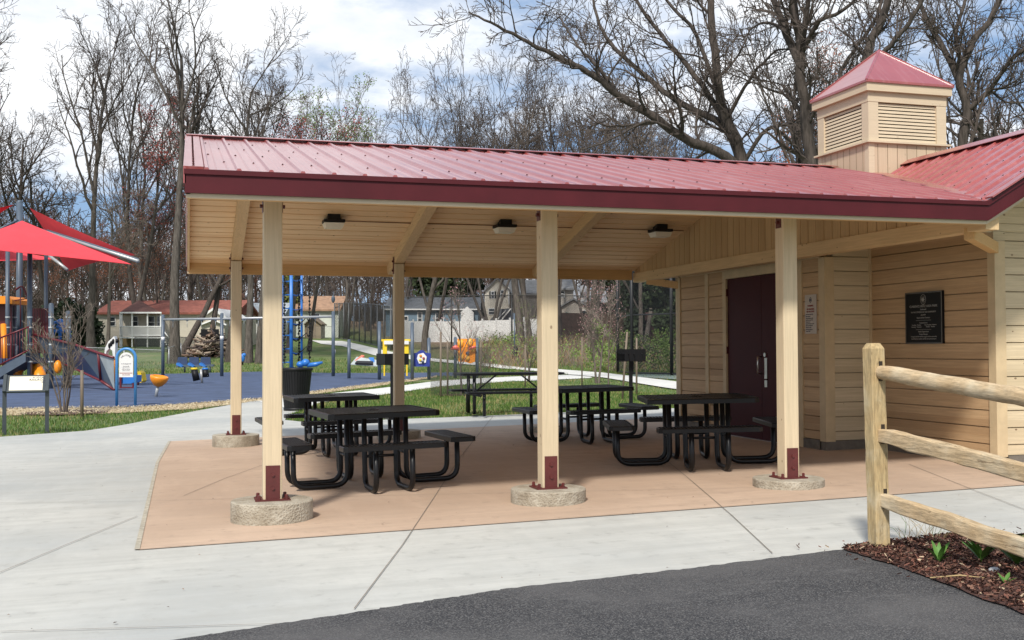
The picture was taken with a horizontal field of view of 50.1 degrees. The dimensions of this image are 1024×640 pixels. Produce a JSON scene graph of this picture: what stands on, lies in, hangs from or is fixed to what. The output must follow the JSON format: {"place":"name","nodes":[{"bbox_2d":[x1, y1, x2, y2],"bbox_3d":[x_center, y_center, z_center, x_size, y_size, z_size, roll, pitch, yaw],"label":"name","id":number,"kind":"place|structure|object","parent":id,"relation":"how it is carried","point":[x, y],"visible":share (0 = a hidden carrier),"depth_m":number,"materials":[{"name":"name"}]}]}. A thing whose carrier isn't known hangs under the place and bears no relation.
{"place":"outdoors","nodes":[
{"label":"outdoors","id":0,"kind":"place"},
{"bbox_2d":[258,375,591,406],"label":"path","id":1,"kind":"structure","parent":0,"point":[382,391],"depth_m":42.26,"materials":[{"name":"concrete"}]},
{"bbox_2d":[313,340,675,388],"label":"walking path","id":2,"kind":"structure","parent":0,"point":[641,380],"depth_m":58.29,"materials":[{"name":"concrete"}]},
{"bbox_2d":[0,401,1023,639],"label":"pavement","id":3,"kind":"structure","parent":0,"point":[56,489],"depth_m":7.27,"materials":[{"name":"concrete"}]},
{"bbox_2d":[134,441,169,548],"bbox_3d":[-3.831,1.669,11.792,0.102,0.002,9.121,0,-2,-16],"label":"slab joint","id":4,"kind":"object","parent":3,"relation":"on","point":[141,530],"visible":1,"depth_m":9.53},
{"bbox_2d":[282,367,312,410],"bbox_3d":[-4.645,1.483,23.570,0.720,0.915,0.716,0,-2,-16],"label":"trash can","id":5,"kind":"object","parent":3,"relation":"on","point":[296,380],"visible":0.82,"depth_m":23.31,"materials":[{"name":"black plastic"}]},
{"bbox_2d":[449,372,563,415],"bbox_3d":[-0.064,1.381,20.640,2.000,0.790,1.640,0,-2,-15],"label":"long picnic table","id":6,"kind":"object","parent":3,"relation":"on","point":[484,392],"visible":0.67,"depth_m":20.39,"materials":[{"name":"black metal"}]},
{"bbox_2d":[183,49,1023,525],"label":"picnic pavilion","id":7,"kind":"structure","parent":3,"relation":"on","point":[875,215],"depth_m":12.27,"materials":[{"name":"wood"}]},
{"bbox_2d":[726,275,762,439],"bbox_3d":[3.146,0.502,14.821,0.062,2.157,0.944,0,-2,-16],"label":"door","id":8,"kind":"structure","parent":7,"relation":"in","point":[743,294],"depth_m":14.79,"materials":[{"name":"red metal"}]},
{"bbox_2d":[757,273,798,441],"bbox_3d":[3.392,0.478,13.913,0.105,2.157,0.962,0,-2,-16],"label":"door","id":9,"kind":"structure","parent":7,"relation":"in","point":[768,281],"depth_m":14.19,"materials":[{"name":"metal"}]},
{"bbox_2d":[805,294,816,333],"bbox_3d":[3.596,-0.070,13.196,0.022,0.470,0.250,0,-2,-16],"label":"notice sign","id":10,"kind":"object","parent":7,"relation":"attached to","point":[810,314],"depth_m":13.18,"materials":[{"name":"paper"}]},
{"bbox_2d":[905,290,944,343],"bbox_3d":[4.548,-0.025,12.104,0.051,0.575,0.630,0,-2,-16],"label":"memorial plaque","id":11,"kind":"object","parent":7,"relation":"attached to","point":[924,319],"visible":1,"depth_m":12.07,"materials":[{"name":"black metal"}]},
{"bbox_2d":[616,349,645,402],"bbox_3d":[2.225,1.146,20.517,0.546,1.200,0.520,0,-1,4],"label":"park grill","id":12,"kind":"object","parent":3,"relation":"on","point":[630,356],"visible":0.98,"depth_m":20.40,"materials":[{"name":"black metal"}]},
{"bbox_2d":[0,321,1023,590],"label":"ground","id":13,"kind":"structure","parent":0,"point":[320,351],"depth_m":72.74,"materials":[{"name":"green plant"}]},
{"bbox_2d":[0,0,22,193],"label":"bare tree","id":14,"kind":"object","parent":13,"relation":"on","point":[2,122],"visible":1,"depth_m":73.50,"materials":[{"name":"brown plant"}]},
{"bbox_2d":[2,374,49,434],"bbox_3d":[-8.083,1.416,18.225,0.709,1.027,0.280,0,-2,-20],"label":"information panel","id":15,"kind":"object","parent":13,"relation":"on","point":[25,383],"visible":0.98,"depth_m":18.21,"materials":[{"name":"metal"}]},
{"bbox_2d":[0,108,68,353],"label":"bare tree","id":16,"kind":"object","parent":13,"relation":"on","point":[21,185],"visible":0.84,"depth_m":86.27,"materials":[{"name":"brown plant"}]},
{"bbox_2d":[0,125,77,307],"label":"bare tree","id":17,"kind":"object","parent":13,"relation":"on","point":[45,205],"visible":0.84,"depth_m":82.82,"materials":[{"name":"brown plant"}]},
{"bbox_2d":[20,295,102,411],"bbox_3d":[-9.787,0.806,23.857,1.685,2.740,1.468,0,-2,-16],"label":"sapling","id":18,"kind":"object","parent":13,"relation":"on","point":[71,366],"visible":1,"depth_m":23.75,"materials":[{"name":"brown plant"}]},
{"bbox_2d":[40,297,104,348],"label":"evergreen tree","id":19,"kind":"object","parent":13,"relation":"on","point":[98,326],"visible":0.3,"depth_m":89.87,"materials":[{"name":"green plant"}]},
{"bbox_2d":[41,0,159,350],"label":"bare tree","id":20,"kind":"object","parent":13,"relation":"on","point":[90,337],"visible":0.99,"depth_m":87.54,"materials":[{"name":"grey plant"}]},
{"bbox_2d":[79,180,159,346],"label":"bare tree","id":21,"kind":"object","parent":13,"relation":"on","point":[115,207],"visible":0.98,"depth_m":89.52,"materials":[{"name":"brown plant"}]},
{"bbox_2d":[96,214,149,300],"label":"bare tree","id":22,"kind":"object","parent":13,"relation":"on","point":[121,276],"visible":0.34,"depth_m":99.85,"materials":[{"name":"brown plant"}]},
{"bbox_2d":[80,96,185,299],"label":"bare tree","id":23,"kind":"object","parent":13,"relation":"on","point":[114,199],"visible":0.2,"depth_m":110.64,"materials":[{"name":"brown plant"}]},
{"bbox_2d":[50,1,234,303],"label":"bare tree","id":24,"kind":"object","parent":13,"relation":"on","point":[129,188],"visible":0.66,"depth_m":96.05,"materials":[{"name":"brown plant"}]},
{"bbox_2d":[114,90,194,301],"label":"bare tree","id":25,"kind":"object","parent":13,"relation":"on","point":[159,158],"visible":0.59,"depth_m":95.69,"materials":[{"name":"brown plant"}]},
{"bbox_2d":[130,199,185,302],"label":"bare tree","id":26,"kind":"object","parent":13,"relation":"on","point":[157,280],"visible":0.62,"depth_m":98.22,"materials":[{"name":"brown plant"}]},
{"bbox_2d":[97,0,238,363],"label":"bare tree","id":27,"kind":"object","parent":13,"relation":"on","point":[174,334],"visible":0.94,"depth_m":74.80,"materials":[{"name":"grey plant"}]},
{"bbox_2d":[0,402,335,436],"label":"grass","id":28,"kind":"structure","parent":13,"relation":"on","point":[60,418],"depth_m":21.27,"materials":[{"name":"plant"}]},
{"bbox_2d":[96,300,258,346],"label":"house with deck","id":29,"kind":"structure","parent":13,"relation":"on","point":[139,319],"depth_m":95.02,"materials":[{"name":"beige"}]},
{"bbox_2d":[107,47,307,299],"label":"bare tree","id":30,"kind":"object","parent":13,"relation":"on","point":[199,290],"visible":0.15,"depth_m":116.76,"materials":[{"name":"brown plant"}]},
{"bbox_2d":[161,200,255,353],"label":"bare tree","id":31,"kind":"object","parent":13,"relation":"on","point":[193,332],"visible":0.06,"depth_m":83.38,"materials":[{"name":"brown plant"}]},
{"bbox_2d":[181,324,243,357],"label":"brush pile","id":32,"kind":"object","parent":13,"relation":"on","point":[208,345],"visible":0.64,"depth_m":80.69,"materials":[{"name":"brown wood"}]},
{"bbox_2d":[0,376,435,414],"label":"wood chip border","id":33,"kind":"object","parent":13,"relation":"on","point":[113,410],"visible":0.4,"depth_m":25.55,"materials":[{"name":"wood"}]},
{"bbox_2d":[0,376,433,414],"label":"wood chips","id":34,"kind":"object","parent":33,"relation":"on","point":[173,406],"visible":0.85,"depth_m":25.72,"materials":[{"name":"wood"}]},
{"bbox_2d":[410,322,430,379],"bbox_3d":[-3.927,1.356,47.081,0.964,2.516,0.537,0,-2,-16],"label":"blue activity panel","id":35,"kind":"object","parent":33,"relation":"on","point":[421,358],"visible":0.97,"depth_m":46.93,"materials":[{"name":"plastic"}]},
{"bbox_2d":[201,308,245,348],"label":"garage","id":36,"kind":"structure","parent":13,"relation":"on","point":[207,323],"depth_m":88.33,"materials":[{"name":"beige"}]},
{"bbox_2d":[0,372,452,407],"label":"playground surface","id":37,"kind":"object","parent":13,"relation":"on","point":[181,388],"visible":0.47,"depth_m":36.31,"materials":[{"name":"rubber"}]},
{"bbox_2d":[0,251,114,390],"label":"play structure","id":38,"kind":"object","parent":37,"relation":"on","point":[98,366],"visible":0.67,"depth_m":38.47,"materials":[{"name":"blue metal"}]},
{"bbox_2d":[0,200,139,374],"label":"shade sail mast","id":39,"kind":"object","parent":37,"relation":"on","point":[19,256],"visible":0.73,"depth_m":42.90,"materials":[{"name":"grey metal"}]},
{"bbox_2d":[0,221,129,263],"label":"shade sail","id":40,"kind":"object","parent":39,"relation":"hanging from","point":[22,237],"visible":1,"depth_m":37.99,"materials":[{"name":"red fabric"}]},
{"bbox_2d":[30,208,133,270],"bbox_3d":[-15.913,-3.237,41.940,6.390,2.436,1.413,-1,-2,33],"label":"shade sail","id":41,"kind":"object","parent":39,"relation":"hanging from","point":[47,223],"visible":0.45,"depth_m":42.29,"materials":[{"name":"red fabric"}]},
{"bbox_2d":[115,347,136,405],"bbox_3d":[-9.252,1.374,26.274,0.505,1.432,0.068,0,-1,-3],"label":"arched sign","id":42,"kind":"object","parent":37,"relation":"on","point":[125,364],"visible":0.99,"depth_m":26.27,"materials":[{"name":"blue paint"}]},
{"bbox_2d":[161,311,335,375],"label":"overhead trapeze track","id":43,"kind":"structure","parent":37,"relation":"on","point":[222,319],"depth_m":54.32,"materials":[{"name":"grey metal"}]},
{"bbox_2d":[282,275,322,367],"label":"climbing tower","id":44,"kind":"structure","parent":37,"relation":"on","point":[301,362],"depth_m":55.56,"materials":[{"name":"metal"}]},
{"bbox_2d":[347,321,380,379],"bbox_3d":[-6.531,1.373,48.388,0.687,2.570,2.887,1,-2,-32],"label":"music panel","id":45,"kind":"object","parent":37,"relation":"on","point":[363,361],"visible":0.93,"depth_m":48.33,"materials":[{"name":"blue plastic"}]},
{"bbox_2d":[141,1,315,362],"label":"bare tree","id":46,"kind":"object","parent":13,"relation":"on","point":[248,348],"visible":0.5,"depth_m":76.64,"materials":[{"name":"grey plant"}]},
{"bbox_2d":[212,33,287,363],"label":"bare tree","id":47,"kind":"object","parent":13,"relation":"on","point":[258,354],"visible":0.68,"depth_m":75.28,"materials":[{"name":"brown plant"}]},
{"bbox_2d":[199,66,309,361],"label":"bare tree","id":48,"kind":"object","parent":13,"relation":"on","point":[227,357],"visible":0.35,"depth_m":78.27,"materials":[{"name":"brown plant"}]},
{"bbox_2d":[243,104,369,353],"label":"bare tree","id":49,"kind":"object","parent":13,"relation":"on","point":[295,287],"visible":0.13,"depth_m":88.30,"materials":[{"name":"brown plant"}]},
{"bbox_2d":[286,295,349,336],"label":"tan roofed house","id":50,"kind":"structure","parent":13,"relation":"on","point":[324,305],"depth_m":118.27,"materials":[{"name":"beige"}]},
{"bbox_2d":[0,174,655,326],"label":"woods","id":51,"kind":"object","parent":13,"relation":"on","point":[331,281],"visible":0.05,"depth_m":155.04,"materials":[{"name":"plant"}]},
{"bbox_2d":[271,72,384,351],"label":"bare tree","id":52,"kind":"object","parent":13,"relation":"on","point":[333,123],"visible":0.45,"depth_m":91.32,"materials":[{"name":"brown plant"}]},
{"bbox_2d":[0,355,675,376],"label":"grass","id":53,"kind":"structure","parent":13,"relation":"on","point":[421,370],"depth_m":67.53,"materials":[{"name":"plant"}]},
{"bbox_2d":[302,98,402,338],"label":"bare tree","id":54,"kind":"object","parent":13,"relation":"on","point":[354,283],"visible":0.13,"depth_m":111.42,"materials":[{"name":"brown plant"}]},
{"bbox_2d":[334,303,391,349],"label":"court fence","id":55,"kind":"object","parent":13,"relation":"on","point":[352,324],"visible":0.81,"depth_m":101.63,"materials":[{"name":"black"}]},
{"bbox_2d":[300,51,503,298],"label":"bare tree","id":56,"kind":"object","parent":13,"relation":"on","point":[389,282],"visible":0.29,"depth_m":118.72,"materials":[{"name":"brown plant"}]},
{"bbox_2d":[385,297,482,334],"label":"blue grey house","id":57,"kind":"structure","parent":13,"relation":"on","point":[389,302],"depth_m":118.06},
{"bbox_2d":[408,277,474,296],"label":"evergreen tree","id":58,"kind":"object","parent":13,"relation":"on","point":[426,282],"visible":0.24,"depth_m":137.00,"materials":[{"name":"green plant"}]},
{"bbox_2d":[353,5,532,320],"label":"bare tree","id":59,"kind":"object","parent":13,"relation":"on","point":[446,279],"visible":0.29,"depth_m":114.56,"materials":[{"name":"brown plant"}]},
{"bbox_2d":[431,284,481,394],"bbox_3d":[-1.466,0.639,30.652,1.472,3.249,1.464,0,-2,-16],"label":"sapling","id":60,"kind":"object","parent":13,"relation":"on","point":[459,317],"visible":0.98,"depth_m":30.70,"materials":[{"name":"brown plant"}]},
{"bbox_2d":[404,317,536,341],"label":"vinyl fence","id":61,"kind":"object","parent":13,"relation":"on","point":[445,333],"visible":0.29,"depth_m":106.01,"materials":[{"name":"white paint"}]},
{"bbox_2d":[286,380,675,421],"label":"grass","id":62,"kind":"structure","parent":13,"relation":"on","point":[457,400],"depth_m":26.23,"materials":[{"name":"plant"}]},
{"bbox_2d":[421,89,540,350],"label":"bare tree","id":63,"kind":"object","parent":13,"relation":"on","point":[426,324],"visible":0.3,"depth_m":88.95,"materials":[{"name":"brown plant"}]},
{"bbox_2d":[386,46,581,319],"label":"bare tree","id":64,"kind":"object","parent":13,"relation":"on","point":[467,279],"visible":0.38,"depth_m":112.03,"materials":[{"name":"brown plant"}]},
{"bbox_2d":[392,295,615,349],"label":"court fence","id":65,"kind":"object","parent":13,"relation":"on","point":[512,314],"visible":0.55,"depth_m":90.41,"materials":[{"name":"black"}]},
{"bbox_2d":[427,37,580,318],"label":"bare tree","id":66,"kind":"object","parent":13,"relation":"on","point":[513,137],"visible":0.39,"depth_m":109.97,"materials":[{"name":"brown plant"}]},
{"bbox_2d":[483,278,536,319],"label":"cream house","id":67,"kind":"structure","parent":13,"relation":"on","point":[493,287],"depth_m":126.14,"materials":[{"name":"beige"}]},
{"bbox_2d":[482,75,566,347],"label":"bare tree","id":68,"kind":"object","parent":13,"relation":"on","point":[515,294],"visible":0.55,"depth_m":89.99,"materials":[{"name":"brown plant"}]},
{"bbox_2d":[499,85,587,343],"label":"bare tree","id":69,"kind":"object","parent":13,"relation":"on","point":[553,147],"visible":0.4,"depth_m":90.21,"materials":[{"name":"brown plant"}]},
{"bbox_2d":[433,374,675,396],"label":"grass","id":70,"kind":"structure","parent":13,"relation":"on","point":[641,389],"depth_m":41.42,"materials":[{"name":"plant"}]},
{"bbox_2d":[430,21,690,300],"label":"bare tree","id":71,"kind":"object","parent":13,"relation":"on","point":[521,68],"visible":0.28,"depth_m":115.51,"materials":[{"name":"brown plant"}]},
{"bbox_2d":[465,329,675,371],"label":"undergrowth","id":72,"kind":"object","parent":13,"relation":"on","point":[504,352],"visible":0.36,"depth_m":75.88,"materials":[{"name":"green plant"}]},
{"bbox_2d":[561,279,586,312],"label":"grey house","id":73,"kind":"structure","parent":13,"relation":"on","point":[567,287],"depth_m":120.02,"materials":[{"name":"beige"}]},
{"bbox_2d":[498,28,679,312],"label":"bare tree","id":74,"kind":"object","parent":13,"relation":"on","point":[573,281],"visible":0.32,"depth_m":108.84,"materials":[{"name":"brown plant"}]},
{"bbox_2d":[572,318,615,371],"bbox_3d":[5.074,1.367,59.710,2.675,2.906,3.050,1,-2,-36],"label":"bush","id":75,"kind":"object","parent":13,"relation":"on","point":[603,355],"visible":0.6,"depth_m":59.75,"materials":[{"name":"green plant"}]},
{"bbox_2d":[561,313,628,339],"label":"board fence","id":76,"kind":"object","parent":13,"relation":"on","point":[579,323],"depth_m":102.87,"materials":[{"name":"wood"}]},
{"bbox_2d":[575,281,625,383],"bbox_3d":[3.296,0.525,41.486,1.773,4.052,2.588,-1,-2,18],"label":"sapling","id":77,"kind":"object","parent":13,"relation":"on","point":[593,334],"visible":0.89,"depth_m":41.46,"materials":[{"name":"brown plant"}]},
{"bbox_2d":[550,103,653,355],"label":"bare tree","id":78,"kind":"object","parent":13,"relation":"on","point":[593,281],"visible":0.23,"depth_m":76.76,"materials":[{"name":"brown plant"}]},
{"bbox_2d":[579,280,624,383],"bbox_3d":[3.107,0.440,36.209,0.957,3.939,2.155,1,-2,-28],"label":"sapling","id":79,"kind":"object","parent":13,"relation":"on","point":[613,342],"visible":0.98,"depth_m":36.13,"materials":[{"name":"brown plant"}]},
{"bbox_2d":[408,0,838,162],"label":"bare tree","id":80,"kind":"object","parent":13,"relation":"on","point":[724,122],"visible":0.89,"depth_m":43.43,"materials":[{"name":"brown plant"}]},
{"bbox_2d":[563,70,690,312],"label":"bare tree","id":81,"kind":"object","parent":13,"relation":"on","point":[620,122],"visible":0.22,"depth_m":102.50,"materials":[{"name":"brown plant"}]},
{"bbox_2d":[592,94,674,365],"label":"bare tree","id":82,"kind":"object","parent":13,"relation":"on","point":[623,142],"visible":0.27,"depth_m":71.80,"materials":[{"name":"brown plant"}]},
{"bbox_2d":[599,280,674,337],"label":"evergreen tree","id":83,"kind":"object","parent":13,"relation":"on","point":[626,325],"visible":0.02,"depth_m":97.30,"materials":[{"name":"green plant"}]},
{"bbox_2d":[602,106,682,344],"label":"bare tree","id":84,"kind":"object","parent":13,"relation":"on","point":[641,310],"visible":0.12,"depth_m":89.22,"materials":[{"name":"brown plant"}]},
{"bbox_2d":[616,271,675,374],"bbox_3d":[7.218,-0.582,53.146,1.564,6.707,8.549,1,-2,-33],"label":"chain link fence","id":85,"kind":"object","parent":13,"relation":"on","point":[671,300],"visible":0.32,"depth_m":53.21,"materials":[{"name":"black"}]},
{"bbox_2d":[570,81,745,307],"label":"bare tree","id":86,"kind":"object","parent":13,"relation":"on","point":[702,132],"visible":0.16,"depth_m":92.52,"materials":[{"name":"brown plant"}]},
{"bbox_2d":[642,278,675,346],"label":"evergreen tree","id":87,"kind":"object","parent":13,"relation":"on","point":[660,304],"visible":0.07,"depth_m":83.27,"materials":[{"name":"green plant"}]},
{"bbox_2d":[607,73,740,158],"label":"bare tree","id":88,"kind":"object","parent":13,"relation":"on","point":[666,134],"visible":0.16,"depth_m":105.15,"materials":[{"name":"brown plant"}]},
{"bbox_2d":[690,0,888,164],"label":"bare tree","id":89,"kind":"object","parent":13,"relation":"on","point":[799,47],"visible":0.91,"depth_m":40.05,"materials":[{"name":"brown plant"}]},
{"bbox_2d":[760,23,859,163],"bbox_3d":[14.335,-5.662,53.009,8.737,16.998,11.051,0,-2,-16],"label":"bare tree","id":90,"kind":"object","parent":13,"relation":"on","point":[788,115],"visible":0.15,"depth_m":52.22,"materials":[{"name":"brown plant"}]},
{"bbox_2d":[683,0,969,162],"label":"bare tree","id":91,"kind":"object","parent":13,"relation":"on","point":[778,96],"visible":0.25,"depth_m":91.84,"materials":[{"name":"brown plant"}]},
{"bbox_2d":[811,0,975,85],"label":"bare tree","id":92,"kind":"object","parent":13,"relation":"on","point":[883,16],"visible":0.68,"depth_m":37.10,"materials":[{"name":"brown plant"}]},
{"bbox_2d":[797,527,1023,612],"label":"mulch bed","id":93,"kind":"object","parent":13,"relation":"on","point":[980,595],"visible":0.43,"depth_m":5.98,"materials":[{"name":"brown wood"}]},
{"bbox_2d":[862,343,1023,557],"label":"rail fence","id":94,"kind":"object","parent":93,"relation":"on","point":[882,502],"visible":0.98,"depth_m":6.53,"materials":[{"name":"wood"}]},
{"bbox_2d":[875,0,1023,147],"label":"bare tree","id":95,"kind":"object","parent":13,"relation":"on","point":[982,47],"visible":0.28,"depth_m":76.10,"materials":[{"name":"brown plant"}]},
{"bbox_2d":[895,0,1023,145],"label":"bare tree","id":96,"kind":"object","parent":13,"relation":"on","point":[968,106],"visible":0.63,"depth_m":42.10,"materials":[{"name":"brown plant"}]},
{"bbox_2d":[933,55,1022,148],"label":"bare tree","id":97,"kind":"object","parent":13,"relation":"on","point":[981,128],"visible":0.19,"depth_m":48.29,"materials":[{"name":"brown plant"}]},
{"bbox_2d":[961,55,1023,142],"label":"bare tree","id":98,"kind":"object","parent":13,"relation":"on","point":[1020,119],"visible":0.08,"depth_m":51.79,"materials":[{"name":"brown plant"}]},
{"bbox_2d":[0,0,1023,320],"label":"sky","id":99,"kind":"structure","parent":0,"point":[377,31],"materials":[{"name":"white"}]},
{"bbox_2d":[138,419,1023,549],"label":"terracotta floor","id":100,"kind":"structure","parent":0,"point":[497,463],"depth_m":10.40,"materials":[{"name":"concrete"}]},
{"bbox_2d":[255,392,402,456],"bbox_3d":[-2.316,1.320,14.011,1.810,0.724,1.810,-1,-1,-19],"label":"picnic table","id":101,"kind":"object","parent":100,"relation":"on","point":[349,399],"visible":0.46,"depth_m":13.71,"materials":[{"name":"black metal"}]},
{"bbox_2d":[282,405,474,492],"bbox_3d":[-1.356,1.232,10.688,1.810,0.724,1.810,-1,-1,-21],"label":"picnic table","id":102,"kind":"object","parent":100,"relation":"on","point":[375,456],"visible":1,"depth_m":10.46,"materials":[{"name":"black metal"}]},
{"bbox_2d":[512,384,658,443],"bbox_3d":[0.990,1.268,14.926,1.810,0.724,1.810,-1,-1,-15],"label":"picnic table","id":103,"kind":"object","parent":100,"relation":"on","point":[601,411],"visible":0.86,"depth_m":14.68,"materials":[{"name":"black metal"}]},
{"bbox_2d":[603,393,776,470],"bbox_3d":[1.993,1.184,11.847,1.955,0.723,1.955,-1,-1,1],"label":"picnic table","id":104,"kind":"object","parent":100,"relation":"on","point":[725,428],"visible":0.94,"depth_m":11.65,"materials":[{"name":"black metal"}]},
{"bbox_2d":[175,549,1023,639],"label":"parking lot","id":105,"kind":"structure","parent":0,"point":[833,595],"depth_m":5.40,"materials":[{"name":"asphalt"}]},
{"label":"mulch ring","id":106,"kind":"structure","parent":0,"visible":0},
{"bbox_2d":[431,347,490,395],"bbox_3d":[-1.446,1.440,30.892,1.700,1.350,1.683,0,-2,-16],"label":"tree guard","id":107,"kind":"object","parent":106,"relation":"on","point":[453,364],"visible":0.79,"depth_m":30.38,"materials":[{"name":"black plastic"}]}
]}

